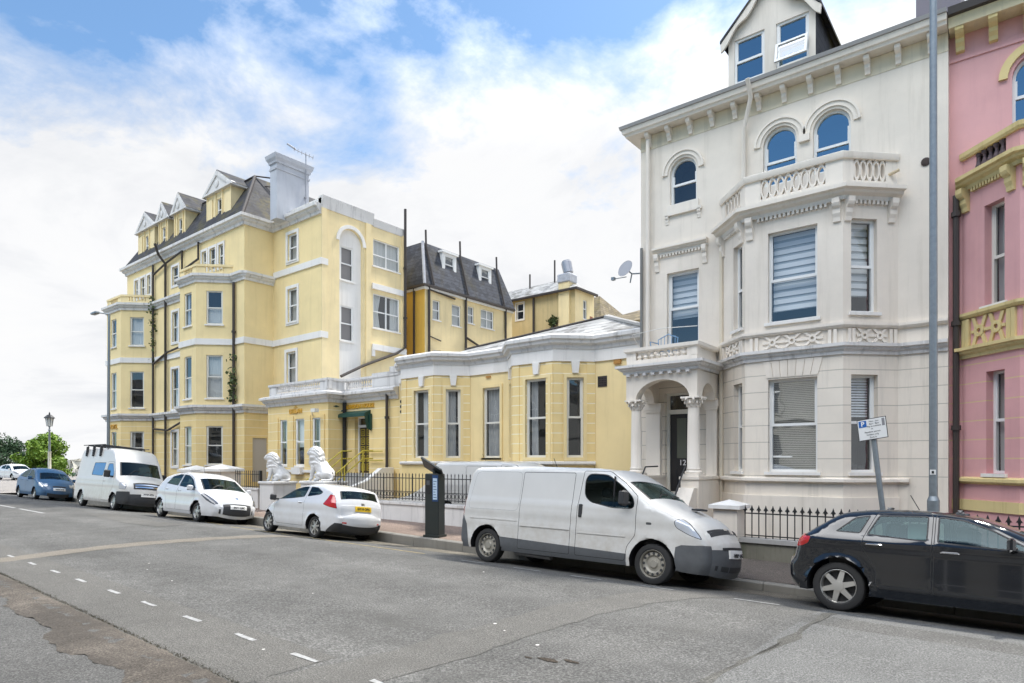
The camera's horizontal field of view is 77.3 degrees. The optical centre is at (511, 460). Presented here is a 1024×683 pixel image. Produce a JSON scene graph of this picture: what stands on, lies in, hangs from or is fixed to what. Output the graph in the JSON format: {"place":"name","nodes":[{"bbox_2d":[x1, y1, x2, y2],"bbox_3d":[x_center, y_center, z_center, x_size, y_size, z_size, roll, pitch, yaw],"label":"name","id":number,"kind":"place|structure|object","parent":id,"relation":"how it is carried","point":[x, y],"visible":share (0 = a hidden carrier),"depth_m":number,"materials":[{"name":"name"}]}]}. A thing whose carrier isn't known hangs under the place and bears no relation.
{"place":"outdoors","nodes":[
{"label":"outdoors","id":0,"kind":"place"},
{"bbox_2d":[0,466,76,492],"bbox_3d":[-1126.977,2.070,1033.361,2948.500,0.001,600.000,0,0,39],"label":"seafront promenade","id":1,"kind":"structure","parent":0,"point":[7,485],"depth_m":56.38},
{"bbox_2d":[0,432,26,465],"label":"tree","id":2,"kind":"object","parent":1,"relation":"on","point":[9,447],"visible":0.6,"depth_m":90.52,"materials":[{"name":"green plant"}]},
{"bbox_2d":[0,463,31,479],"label":"parked car","id":3,"kind":"object","parent":1,"relation":"on","point":[14,471],"visible":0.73,"depth_m":69.23,"materials":[{"name":"white metal"}]},
{"bbox_2d":[9,452,43,468],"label":"tree","id":4,"kind":"object","parent":1,"relation":"on","point":[34,463],"visible":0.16,"depth_m":86.32,"materials":[{"name":"green plant"}]},
{"bbox_2d":[16,432,72,475],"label":"tree","id":5,"kind":"object","parent":1,"relation":"on","point":[36,447],"visible":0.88,"depth_m":85.23,"materials":[{"name":"green plant"}]},
{"bbox_2d":[44,412,54,468],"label":"lamp post","id":6,"kind":"object","parent":1,"relation":"on","point":[49,419],"visible":0.7,"depth_m":47.00,"materials":[{"name":"beige metal"}]},
{"bbox_2d":[67,459,80,477],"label":"rockery","id":7,"kind":"object","parent":1,"relation":"on","point":[75,463],"visible":0.1,"depth_m":68.25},
{"bbox_2d":[0,581,209,682],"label":"pavement","id":8,"kind":"structure","parent":0,"point":[28,654],"depth_m":5.81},
{"bbox_2d":[73,495,461,540],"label":"pavement","id":9,"kind":"structure","parent":0,"point":[416,528],"depth_m":18.82,"materials":[{"name":"grey brick"}]},
{"bbox_2d":[90,311,109,444],"bbox_3d":[-21.090,-2.809,32.693,1.138,9.621,0.494,0,0,11],"label":"street lamp","id":10,"kind":"object","parent":9,"relation":"on","point":[108,388],"visible":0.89,"depth_m":32.66,"materials":[{"name":"metal"}]},
{"bbox_2d":[235,470,261,507],"bbox_3d":[-11.078,1.995,27.110,2.675,3.210,0.400,0,0,39],"label":"garden railing","id":11,"kind":"object","parent":9,"relation":"on","point":[255,494],"visible":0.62,"depth_m":26.75,"materials":[{"name":"black metal"}]},
{"bbox_2d":[101,143,406,487],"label":"seafront hotel","id":12,"kind":"structure","parent":9,"relation":"on","point":[233,303],"depth_m":34.02,"materials":[{"name":"yellow paint"}]},
{"bbox_2d":[110,373,116,409],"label":"window","id":13,"kind":"structure","parent":12,"relation":"in","point":[113,374],"depth_m":40.95,"materials":[{"name":"white paint"}]},
{"bbox_2d":[128,372,144,408],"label":"window","id":14,"kind":"structure","parent":12,"relation":"in","point":[131,389],"depth_m":40.07,"materials":[{"name":"white paint"}]},
{"bbox_2d":[128,317,144,346],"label":"window","id":15,"kind":"structure","parent":12,"relation":"in","point":[136,323],"depth_m":40.23,"materials":[{"name":"white glass"}]},
{"bbox_2d":[130,431,143,450],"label":"window","id":16,"kind":"structure","parent":12,"relation":"in","point":[132,433],"depth_m":40.14,"materials":[{"name":"white paint"}]},
{"bbox_2d":[139,274,145,299],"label":"window","id":17,"kind":"structure","parent":12,"relation":"in","point":[144,276],"depth_m":41.22,"materials":[{"name":"white paint"}]},
{"bbox_2d":[146,272,151,294],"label":"window","id":18,"kind":"structure","parent":12,"relation":"in","point":[150,273],"depth_m":40.55,"materials":[{"name":"white paint"}]},
{"bbox_2d":[170,429,178,467],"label":"window","id":19,"kind":"structure","parent":12,"relation":"in","point":[175,449],"depth_m":38.42,"materials":[{"name":"white paint"}]},
{"bbox_2d":[170,365,179,410],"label":"window","id":20,"kind":"structure","parent":12,"relation":"in","point":[174,368],"depth_m":38.42,"materials":[{"name":"white paint"}]},
{"bbox_2d":[171,262,179,288],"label":"window","id":21,"kind":"structure","parent":12,"relation":"in","point":[173,276],"depth_m":38.40,"materials":[{"name":"white paint"}]},
{"bbox_2d":[171,308,179,344],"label":"window","id":22,"kind":"structure","parent":12,"relation":"in","point":[173,327],"depth_m":38.42,"materials":[{"name":"white paint"}]},
{"bbox_2d":[182,426,191,465],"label":"window","id":23,"kind":"structure","parent":12,"relation":"in","point":[189,428],"depth_m":34.59,"materials":[{"name":"white paint"}]},
{"bbox_2d":[182,356,191,400],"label":"window","id":24,"kind":"structure","parent":12,"relation":"in","point":[189,378],"depth_m":34.59,"materials":[{"name":"white paint"}]},
{"bbox_2d":[182,293,191,328],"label":"window","id":25,"kind":"structure","parent":12,"relation":"in","point":[189,320],"depth_m":34.59,"materials":[{"name":"white paint"}]},
{"bbox_2d":[200,248,207,271],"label":"window","id":26,"kind":"structure","parent":12,"relation":"in","point":[206,249],"depth_m":36.03,"materials":[{"name":"white paint"}]},
{"bbox_2d":[208,244,216,271],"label":"window","id":27,"kind":"structure","parent":12,"relation":"in","point":[215,245],"depth_m":35.40,"materials":[{"name":"white paint"}]},
{"bbox_2d":[204,426,222,465],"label":"window","id":28,"kind":"structure","parent":12,"relation":"in","point":[208,464],"depth_m":33.88,"materials":[{"name":"white paint"}]},
{"bbox_2d":[204,355,223,399],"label":"window","id":29,"kind":"structure","parent":12,"relation":"in","point":[214,362],"depth_m":34.02,"materials":[{"name":"grey glass"}]},
{"bbox_2d":[204,291,223,325],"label":"window","id":30,"kind":"structure","parent":12,"relation":"in","point":[214,314],"depth_m":33.93,"materials":[{"name":"white glass"}]},
{"bbox_2d":[217,240,224,270],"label":"window","id":31,"kind":"structure","parent":12,"relation":"in","point":[222,249],"depth_m":34.87,"materials":[{"name":"white paint"}]},
{"bbox_2d":[253,438,265,481],"bbox_3d":[-13.416,-0.060,33.951,0.040,2.320,0.820,0,0,39],"label":"door","id":32,"kind":"structure","parent":12,"relation":"in","point":[259,444],"depth_m":33.95,"materials":[{"name":"grey paint"}]},
{"bbox_2d":[284,347,297,382],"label":"window","id":33,"kind":"structure","parent":12,"relation":"in","point":[294,355],"depth_m":33.68,"materials":[{"name":"white paint"}]},
{"bbox_2d":[286,228,298,265],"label":"window","id":34,"kind":"structure","parent":12,"relation":"in","point":[295,237],"depth_m":33.59,"materials":[{"name":"white paint"}]},
{"bbox_2d":[286,283,298,325],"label":"window","id":35,"kind":"structure","parent":12,"relation":"in","point":[295,292],"depth_m":33.59,"materials":[{"name":"white paint"}]},
{"bbox_2d":[339,246,354,283],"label":"window","id":36,"kind":"structure","parent":12,"relation":"in","point":[345,265],"depth_m":33.27,"materials":[{"name":"white paint"}]},
{"bbox_2d":[339,305,354,343],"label":"window","id":37,"kind":"structure","parent":12,"relation":"in","point":[345,324],"depth_m":33.27,"materials":[{"name":"grey glass"}]},
{"bbox_2d":[372,239,400,274],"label":"window","id":38,"kind":"structure","parent":12,"relation":"in","point":[385,256],"depth_m":35.12,"materials":[{"name":"grey glass"}]},
{"bbox_2d":[372,293,400,333],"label":"window","id":39,"kind":"structure","parent":12,"relation":"in","point":[394,303],"depth_m":35.22,"materials":[{"name":"white paint"}]},
{"bbox_2d":[258,481,297,509],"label":"plinth","id":40,"kind":"structure","parent":9,"relation":"on","point":[280,489],"depth_m":25.43,"materials":[{"name":"white paint"}]},
{"bbox_2d":[264,452,290,480],"bbox_3d":[-9.438,0.226,25.799,1.167,1.188,0.682,0,0,13],"label":"lion statue","id":41,"kind":"object","parent":40,"relation":"on","point":[276,469],"visible":0.99,"depth_m":25.64,"materials":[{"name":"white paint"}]},
{"bbox_2d":[299,480,347,486],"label":"plinth","id":42,"kind":"structure","parent":9,"relation":"on","point":[305,483],"depth_m":23.45,"materials":[{"name":"white paint"}]},
{"bbox_2d":[307,446,334,480],"bbox_3d":[-7.088,0.093,23.768,1.290,1.312,0.753,0,0,30],"label":"lion statue","id":43,"kind":"object","parent":42,"relation":"on","point":[320,466],"visible":0.98,"depth_m":23.62,"materials":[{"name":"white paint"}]},
{"bbox_2d":[352,467,393,499],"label":"step wall","id":44,"kind":"structure","parent":9,"relation":"on","point":[387,470],"depth_m":24.96,"materials":[{"name":"white paint"}]},
{"bbox_2d":[332,472,470,540],"bbox_3d":[-2.102,1.995,19.901,11.600,3.210,0.400,0,0,39],"label":"garden railing","id":45,"kind":"object","parent":9,"relation":"on","point":[406,511],"visible":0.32,"depth_m":20.75,"materials":[{"name":"black metal"}]},
{"bbox_2d":[390,485,424,501],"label":"ramp wall","id":46,"kind":"structure","parent":9,"relation":"on","point":[410,500],"depth_m":21.69,"materials":[{"name":"white paint"}]},
{"bbox_2d":[421,457,446,537],"bbox_3d":[-2.116,0.947,17.087,0.782,2.135,0.408,0,0,27],"label":"ticket machine","id":47,"kind":"object","parent":9,"relation":"on","point":[435,504],"visible":1,"depth_m":16.91,"materials":[{"name":"grey paint"}]},
{"bbox_2d":[259,314,639,497],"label":"hotel annexe","id":48,"kind":"structure","parent":9,"relation":"on","point":[546,397],"depth_m":22.83,"materials":[{"name":"yellow paint"}]},
{"bbox_2d":[281,420,286,466],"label":"window","id":49,"kind":"structure","parent":48,"relation":"in","point":[284,465],"depth_m":29.21,"materials":[{"name":"white paint"}]},
{"bbox_2d":[294,419,303,466],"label":"window","id":50,"kind":"structure","parent":48,"relation":"in","point":[301,441],"depth_m":28.44,"materials":[{"name":"white paint"}]},
{"bbox_2d":[313,417,319,446],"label":"window","id":51,"kind":"structure","parent":48,"relation":"in","point":[314,441],"depth_m":27.62,"materials":[{"name":"white paint"}]},
{"bbox_2d":[360,427,365,472],"bbox_3d":[-6.314,-0.460,27.173,0.385,1.920,0.055,0,0,39],"label":"door","id":52,"kind":"structure","parent":48,"relation":"in","point":[362,430],"depth_m":27.15,"materials":[{"name":"brown"}]},
{"bbox_2d":[366,428,368,472],"bbox_3d":[-6.006,-0.460,26.925,0.385,1.920,0.055,0,0,39],"label":"door","id":53,"kind":"structure","parent":48,"relation":"in","point":[367,431],"depth_m":26.98,"materials":[{"name":"brown"}]},
{"bbox_2d":[416,390,427,457],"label":"window","id":54,"kind":"structure","parent":48,"relation":"in","point":[425,392],"depth_m":23.45,"materials":[{"name":"white paint"}]},
{"bbox_2d":[446,389,460,457],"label":"window","id":55,"kind":"structure","parent":48,"relation":"in","point":[451,423],"depth_m":23.13,"materials":[{"name":"white paint"}]},
{"bbox_2d":[481,387,499,459],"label":"window","id":56,"kind":"structure","parent":48,"relation":"in","point":[494,393],"depth_m":22.61,"materials":[{"name":"white paint"}]},
{"bbox_2d":[527,378,545,457],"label":"window","id":57,"kind":"structure","parent":48,"relation":"in","point":[535,437],"depth_m":20.28,"materials":[{"name":"white paint"}]},
{"bbox_2d":[567,378,582,456],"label":"window","id":58,"kind":"structure","parent":48,"relation":"in","point":[581,379],"depth_m":19.76,"materials":[{"name":"white paint"}]},
{"bbox_2d":[436,455,544,504],"bbox_3d":[-0.080,0.878,19.456,5.546,2.203,1.923,0,0,39],"label":"panel van","id":59,"kind":"object","parent":9,"relation":"on","point":[464,468],"visible":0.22,"depth_m":19.69,"materials":[{"name":"metal"}]},
{"bbox_2d":[0,0,965,460],"label":"sky","id":60,"kind":"structure","parent":0,"point":[494,124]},
{"bbox_2d":[0,493,1023,682],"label":"road","id":61,"kind":"structure","parent":0,"point":[340,601],"depth_m":8.80,"materials":[{"name":"grey asphalt"}]},
{"bbox_2d":[16,468,75,500],"bbox_3d":[-26.388,1.181,36.292,5.283,1.981,2.269,0,-7,40],"label":"parked car","id":62,"kind":"object","parent":61,"relation":"on","point":[36,483],"visible":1,"depth_m":35.14,"materials":[{"name":"blue metal"}]},
{"bbox_2d":[0,575,231,682],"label":"crumbled pavement edge","id":63,"kind":"object","parent":61,"relation":"on","point":[70,635],"visible":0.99,"depth_m":6.36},
{"bbox_2d":[74,444,166,511],"bbox_3d":[-17.695,0.706,29.110,6.458,2.962,2.521,0,-7,40],"label":"panel van","id":64,"kind":"object","parent":61,"relation":"on","point":[115,477],"visible":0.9,"depth_m":27.91,"materials":[{"name":"white metal"}]},
{"bbox_2d":[86,513,184,526],"bbox_3d":[-12.730,1.941,21.252,6.580,0.019,1.142,0,0,41],"label":"road patch","id":65,"kind":"object","parent":61,"relation":"on","point":[125,519],"visible":1,"depth_m":20.89,"materials":[{"name":"grey asphalt"}]},
{"bbox_2d":[0,535,333,561],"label":"road patch","id":66,"kind":"object","parent":61,"relation":"on","point":[44,554],"visible":0.98,"depth_m":14.43,"materials":[{"name":"beige asphalt"}]},
{"bbox_2d":[0,543,334,682],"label":"parking strip","id":67,"kind":"object","parent":61,"relation":"on","point":[214,643],"visible":0.86,"depth_m":7.42,"materials":[{"name":"grey asphalt"}]},
{"bbox_2d":[0,573,244,682],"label":"moss and weeds","id":68,"kind":"object","parent":67,"relation":"on","point":[144,639],"visible":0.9,"depth_m":7.14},
{"bbox_2d":[0,505,778,682],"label":"road marking","id":69,"kind":"object","parent":61,"relation":"on","point":[253,639],"visible":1,"depth_m":8.38,"materials":[{"name":"paint"}]},
{"bbox_2d":[254,591,765,682],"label":"road patch","id":70,"kind":"object","parent":61,"relation":"on","point":[440,649],"visible":1,"depth_m":6.74,"materials":[{"name":"grey asphalt"}]},
{"bbox_2d":[28,494,1023,623],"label":"kerb","id":71,"kind":"structure","parent":61,"relation":"on","point":[414,540],"depth_m":13.03,"materials":[{"name":"concrete"}]},
{"bbox_2d":[68,502,1023,629],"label":"gutter band","id":72,"kind":"object","parent":61,"relation":"on","point":[900,611],"visible":0.73,"depth_m":11.48,"materials":[{"name":"concrete"}]},
{"bbox_2d":[155,469,254,523],"bbox_3d":[-11.144,1.197,23.381,5.094,1.955,2.309,0,-7,40],"label":"parked car","id":73,"kind":"object","parent":72,"relation":"on","point":[200,497],"visible":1,"depth_m":22.34,"materials":[{"name":"white metal"}]},
{"bbox_2d":[263,478,381,539],"bbox_3d":[-5.511,1.306,18.504,4.193,1.720,2.229,0,-7,40],"label":"parked car","id":74,"kind":"object","parent":72,"relation":"on","point":[317,510],"visible":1,"depth_m":17.30,"materials":[{"name":"white metal"}]},
{"bbox_2d":[461,459,742,584],"bbox_3d":[1.637,1.056,12.545,5.717,2.237,2.404,0,-7,40],"label":"panel van","id":75,"kind":"object","parent":61,"relation":"on","point":[653,531],"visible":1,"depth_m":11.56,"materials":[{"name":"white metal"}]},
{"bbox_2d":[697,613,836,682],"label":"road patch","id":76,"kind":"object","parent":61,"relation":"on","point":[790,638],"visible":1,"depth_m":6.68,"materials":[{"name":"grey asphalt"}]},
{"bbox_2d":[713,610,1023,682],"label":"road patch","id":77,"kind":"object","parent":61,"relation":"on","point":[816,653],"visible":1,"depth_m":6.21,"materials":[{"name":"grey asphalt"}]},
{"bbox_2d":[790,495,1023,614],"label":"parked car","id":78,"kind":"object","parent":61,"relation":"on","point":[855,559],"visible":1,"depth_m":8.29,"materials":[{"name":"black metal"}]},
{"bbox_2d":[737,558,797,584],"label":"pavement","id":79,"kind":"structure","parent":0,"point":[770,571],"depth_m":12.17,"materials":[{"name":"grey concrete"}]},
{"bbox_2d":[857,416,887,509],"bbox_3d":[5.997,0.658,10.550,0.559,2.792,0.144,0,0,29],"label":"parking sign","id":80,"kind":"object","parent":79,"relation":"on","point":[873,430],"visible":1,"depth_m":10.53,"materials":[{"name":"metal"}]},
{"bbox_2d":[738,505,1023,584],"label":"garden railing","id":81,"kind":"object","parent":79,"relation":"on","point":[776,549],"visible":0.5,"depth_m":13.33,"materials":[{"name":"black metal"}]},
{"bbox_2d":[927,0,939,511],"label":"lamp column","id":82,"kind":"structure","parent":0,"point":[933,502],"depth_m":10.32,"materials":[{"name":"metal"}]},
{"label":"ground","id":83,"kind":"structure","parent":0,"visible":0},
{"bbox_2d":[177,465,205,472],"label":"gate pier","id":84,"kind":"structure","parent":83,"relation":"on","point":[195,468],"depth_m":29.75,"materials":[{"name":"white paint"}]},
{"bbox_2d":[200,464,244,485],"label":"gate pier","id":85,"kind":"structure","parent":83,"relation":"on","point":[225,470],"depth_m":28.19,"materials":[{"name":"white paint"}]},
{"bbox_2d":[406,230,515,354],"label":"house","id":86,"kind":"structure","parent":83,"relation":"on","point":[457,303],"depth_m":38.50,"materials":[{"name":"yellow paint"}]},
{"bbox_2d":[432,300,441,321],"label":"window","id":87,"kind":"structure","parent":86,"relation":"in","point":[435,310],"depth_m":37.66,"materials":[{"name":"white paint"}]},
{"bbox_2d":[451,304,461,327],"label":"window","id":88,"kind":"structure","parent":86,"relation":"in","point":[455,316],"depth_m":38.99,"materials":[{"name":"grey glass"}]},
{"bbox_2d":[480,309,494,330],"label":"window","id":89,"kind":"structure","parent":86,"relation":"in","point":[486,320],"depth_m":41.11,"materials":[{"name":"white paint"}]},
{"bbox_2d":[508,259,597,336],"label":"house","id":90,"kind":"structure","parent":83,"relation":"on","point":[565,298],"depth_m":44.15,"materials":[{"name":"yellow paint"}]},
{"bbox_2d":[515,301,524,321],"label":"window","id":91,"kind":"structure","parent":90,"relation":"in","point":[523,302],"depth_m":45.72,"materials":[{"name":"white paint"}]},
{"bbox_2d":[594,296,622,317],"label":"house","id":92,"kind":"structure","parent":83,"relation":"on","point":[602,307],"depth_m":54.92,"materials":[{"name":"yellow paint"}]},
{"bbox_2d":[594,310,639,467],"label":"house","id":93,"kind":"structure","parent":83,"relation":"on","point":[634,316],"depth_m":30.56,"materials":[{"name":"yellow paint"}]},
{"bbox_2d":[708,499,749,577],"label":"gate pier","id":94,"kind":"structure","parent":83,"relation":"on","point":[729,514],"depth_m":13.78,"materials":[{"name":"white paint"}]},
{"bbox_2d":[615,0,964,539],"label":"terraced house","id":95,"kind":"structure","parent":83,"relation":"on","point":[784,258],"depth_m":14.94,"materials":[{"name":"white paint"}]},
{"bbox_2d":[611,260,639,282],"bbox_3d":[3.164,-5.305,17.881,0.840,0.616,0.393,0,0,0],"label":"satellite dish","id":96,"kind":"object","parent":95,"relation":"attached to","point":[625,268],"visible":1,"depth_m":17.88,"materials":[{"name":"grey metal"}]},
{"bbox_2d":[671,414,687,491],"bbox_3d":[4.637,-0.215,17.416,0.680,2.110,0.074,0,0,39],"label":"door","id":97,"kind":"structure","parent":95,"relation":"in","point":[679,422],"depth_m":17.47,"materials":[{"name":"black paint"}]},
{"bbox_2d":[669,269,698,343],"bbox_3d":[4.667,-4.100,17.318,1.050,2.040,0.370,0,0,39],"label":"window","id":98,"kind":"structure","parent":95,"relation":"in","point":[683,286],"depth_m":17.48,"materials":[{"name":"glass"}]},
{"bbox_2d":[671,158,696,204],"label":"window","id":99,"kind":"structure","parent":95,"relation":"in","point":[673,186],"depth_m":17.42,"materials":[{"name":"white paint"}]},
{"bbox_2d":[730,384,743,473],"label":"window","id":100,"kind":"structure","parent":95,"relation":"in","point":[739,471],"depth_m":15.82,"materials":[{"name":"white paint"}]},
{"bbox_2d":[730,246,743,334],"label":"window","id":101,"kind":"structure","parent":95,"relation":"in","point":[740,328],"depth_m":15.82,"materials":[{"name":"white paint"}]},
{"bbox_2d":[735,30,764,83],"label":"window","id":102,"kind":"structure","parent":95,"relation":"in","point":[750,50],"depth_m":16.47,"materials":[{"name":"blue glass"}]},
{"bbox_2d":[764,127,796,187],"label":"window","id":103,"kind":"structure","parent":95,"relation":"in","point":[780,150],"depth_m":15.76,"materials":[{"name":"blue glass"}]},
{"bbox_2d":[774,12,808,67],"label":"window","id":104,"kind":"structure","parent":95,"relation":"in","point":[792,45],"depth_m":15.78,"materials":[{"name":"white paint"}]},
{"bbox_2d":[764,377,820,474],"bbox_3d":[6.463,-0.785,14.691,1.210,2.210,0.362,0,0,39],"label":"window","id":105,"kind":"structure","parent":95,"relation":"in","point":[776,471],"depth_m":14.81,"materials":[{"name":"white paint"}]},
{"bbox_2d":[764,225,820,326],"bbox_3d":[6.462,-4.220,14.690,1.210,2.160,0.360,0,0,39],"label":"window","id":106,"kind":"structure","parent":95,"relation":"in","point":[795,254],"depth_m":14.81,"materials":[{"name":"white paint"}]},
{"bbox_2d":[814,110,850,174],"bbox_3d":[7.535,-7.490,15.028,0.810,1.420,0.070,0,0,39],"label":"window","id":107,"kind":"structure","parent":95,"relation":"in","point":[832,133],"depth_m":15.04,"materials":[{"name":"blue glass"}]},
{"bbox_2d":[848,220,881,315],"bbox_3d":[7.686,-4.240,14.112,0.750,2.120,0.360,0,0,-7],"label":"window","id":108,"kind":"structure","parent":95,"relation":"in","point":[859,267],"depth_m":14.26,"materials":[{"name":"white paint"}]},
{"bbox_2d":[848,375,882,475],"bbox_3d":[7.696,-0.785,14.114,0.770,2.210,0.362,0,0,-7],"label":"window","id":109,"kind":"structure","parent":95,"relation":"in","point":[870,472],"depth_m":14.18,"materials":[{"name":"white paint"}]},
{"bbox_2d":[948,0,1023,530],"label":"terraced house","id":110,"kind":"structure","parent":83,"relation":"on","point":[986,257],"depth_m":13.04,"materials":[{"name":"pink paint"}]},
{"bbox_2d":[979,201,1007,308],"bbox_3d":[9.744,-4.110,12.747,0.419,2.100,0.610,0,0,-6],"label":"window","id":111,"kind":"structure","parent":110,"relation":"in","point":[1001,210],"depth_m":12.93,"materials":[{"name":"white paint"}]},
{"bbox_2d":[981,370,1007,476],"bbox_3d":[9.749,-0.740,12.727,0.426,2.120,0.570,0,0,-6],"label":"window","id":112,"kind":"structure","parent":110,"relation":"in","point":[996,420],"depth_m":12.90,"materials":[{"name":"white paint"}]},
{"bbox_2d":[1012,61,1023,122],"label":"window","id":113,"kind":"structure","parent":110,"relation":"in","point":[1018,76],"depth_m":13.06,"materials":[{"name":"glass"}]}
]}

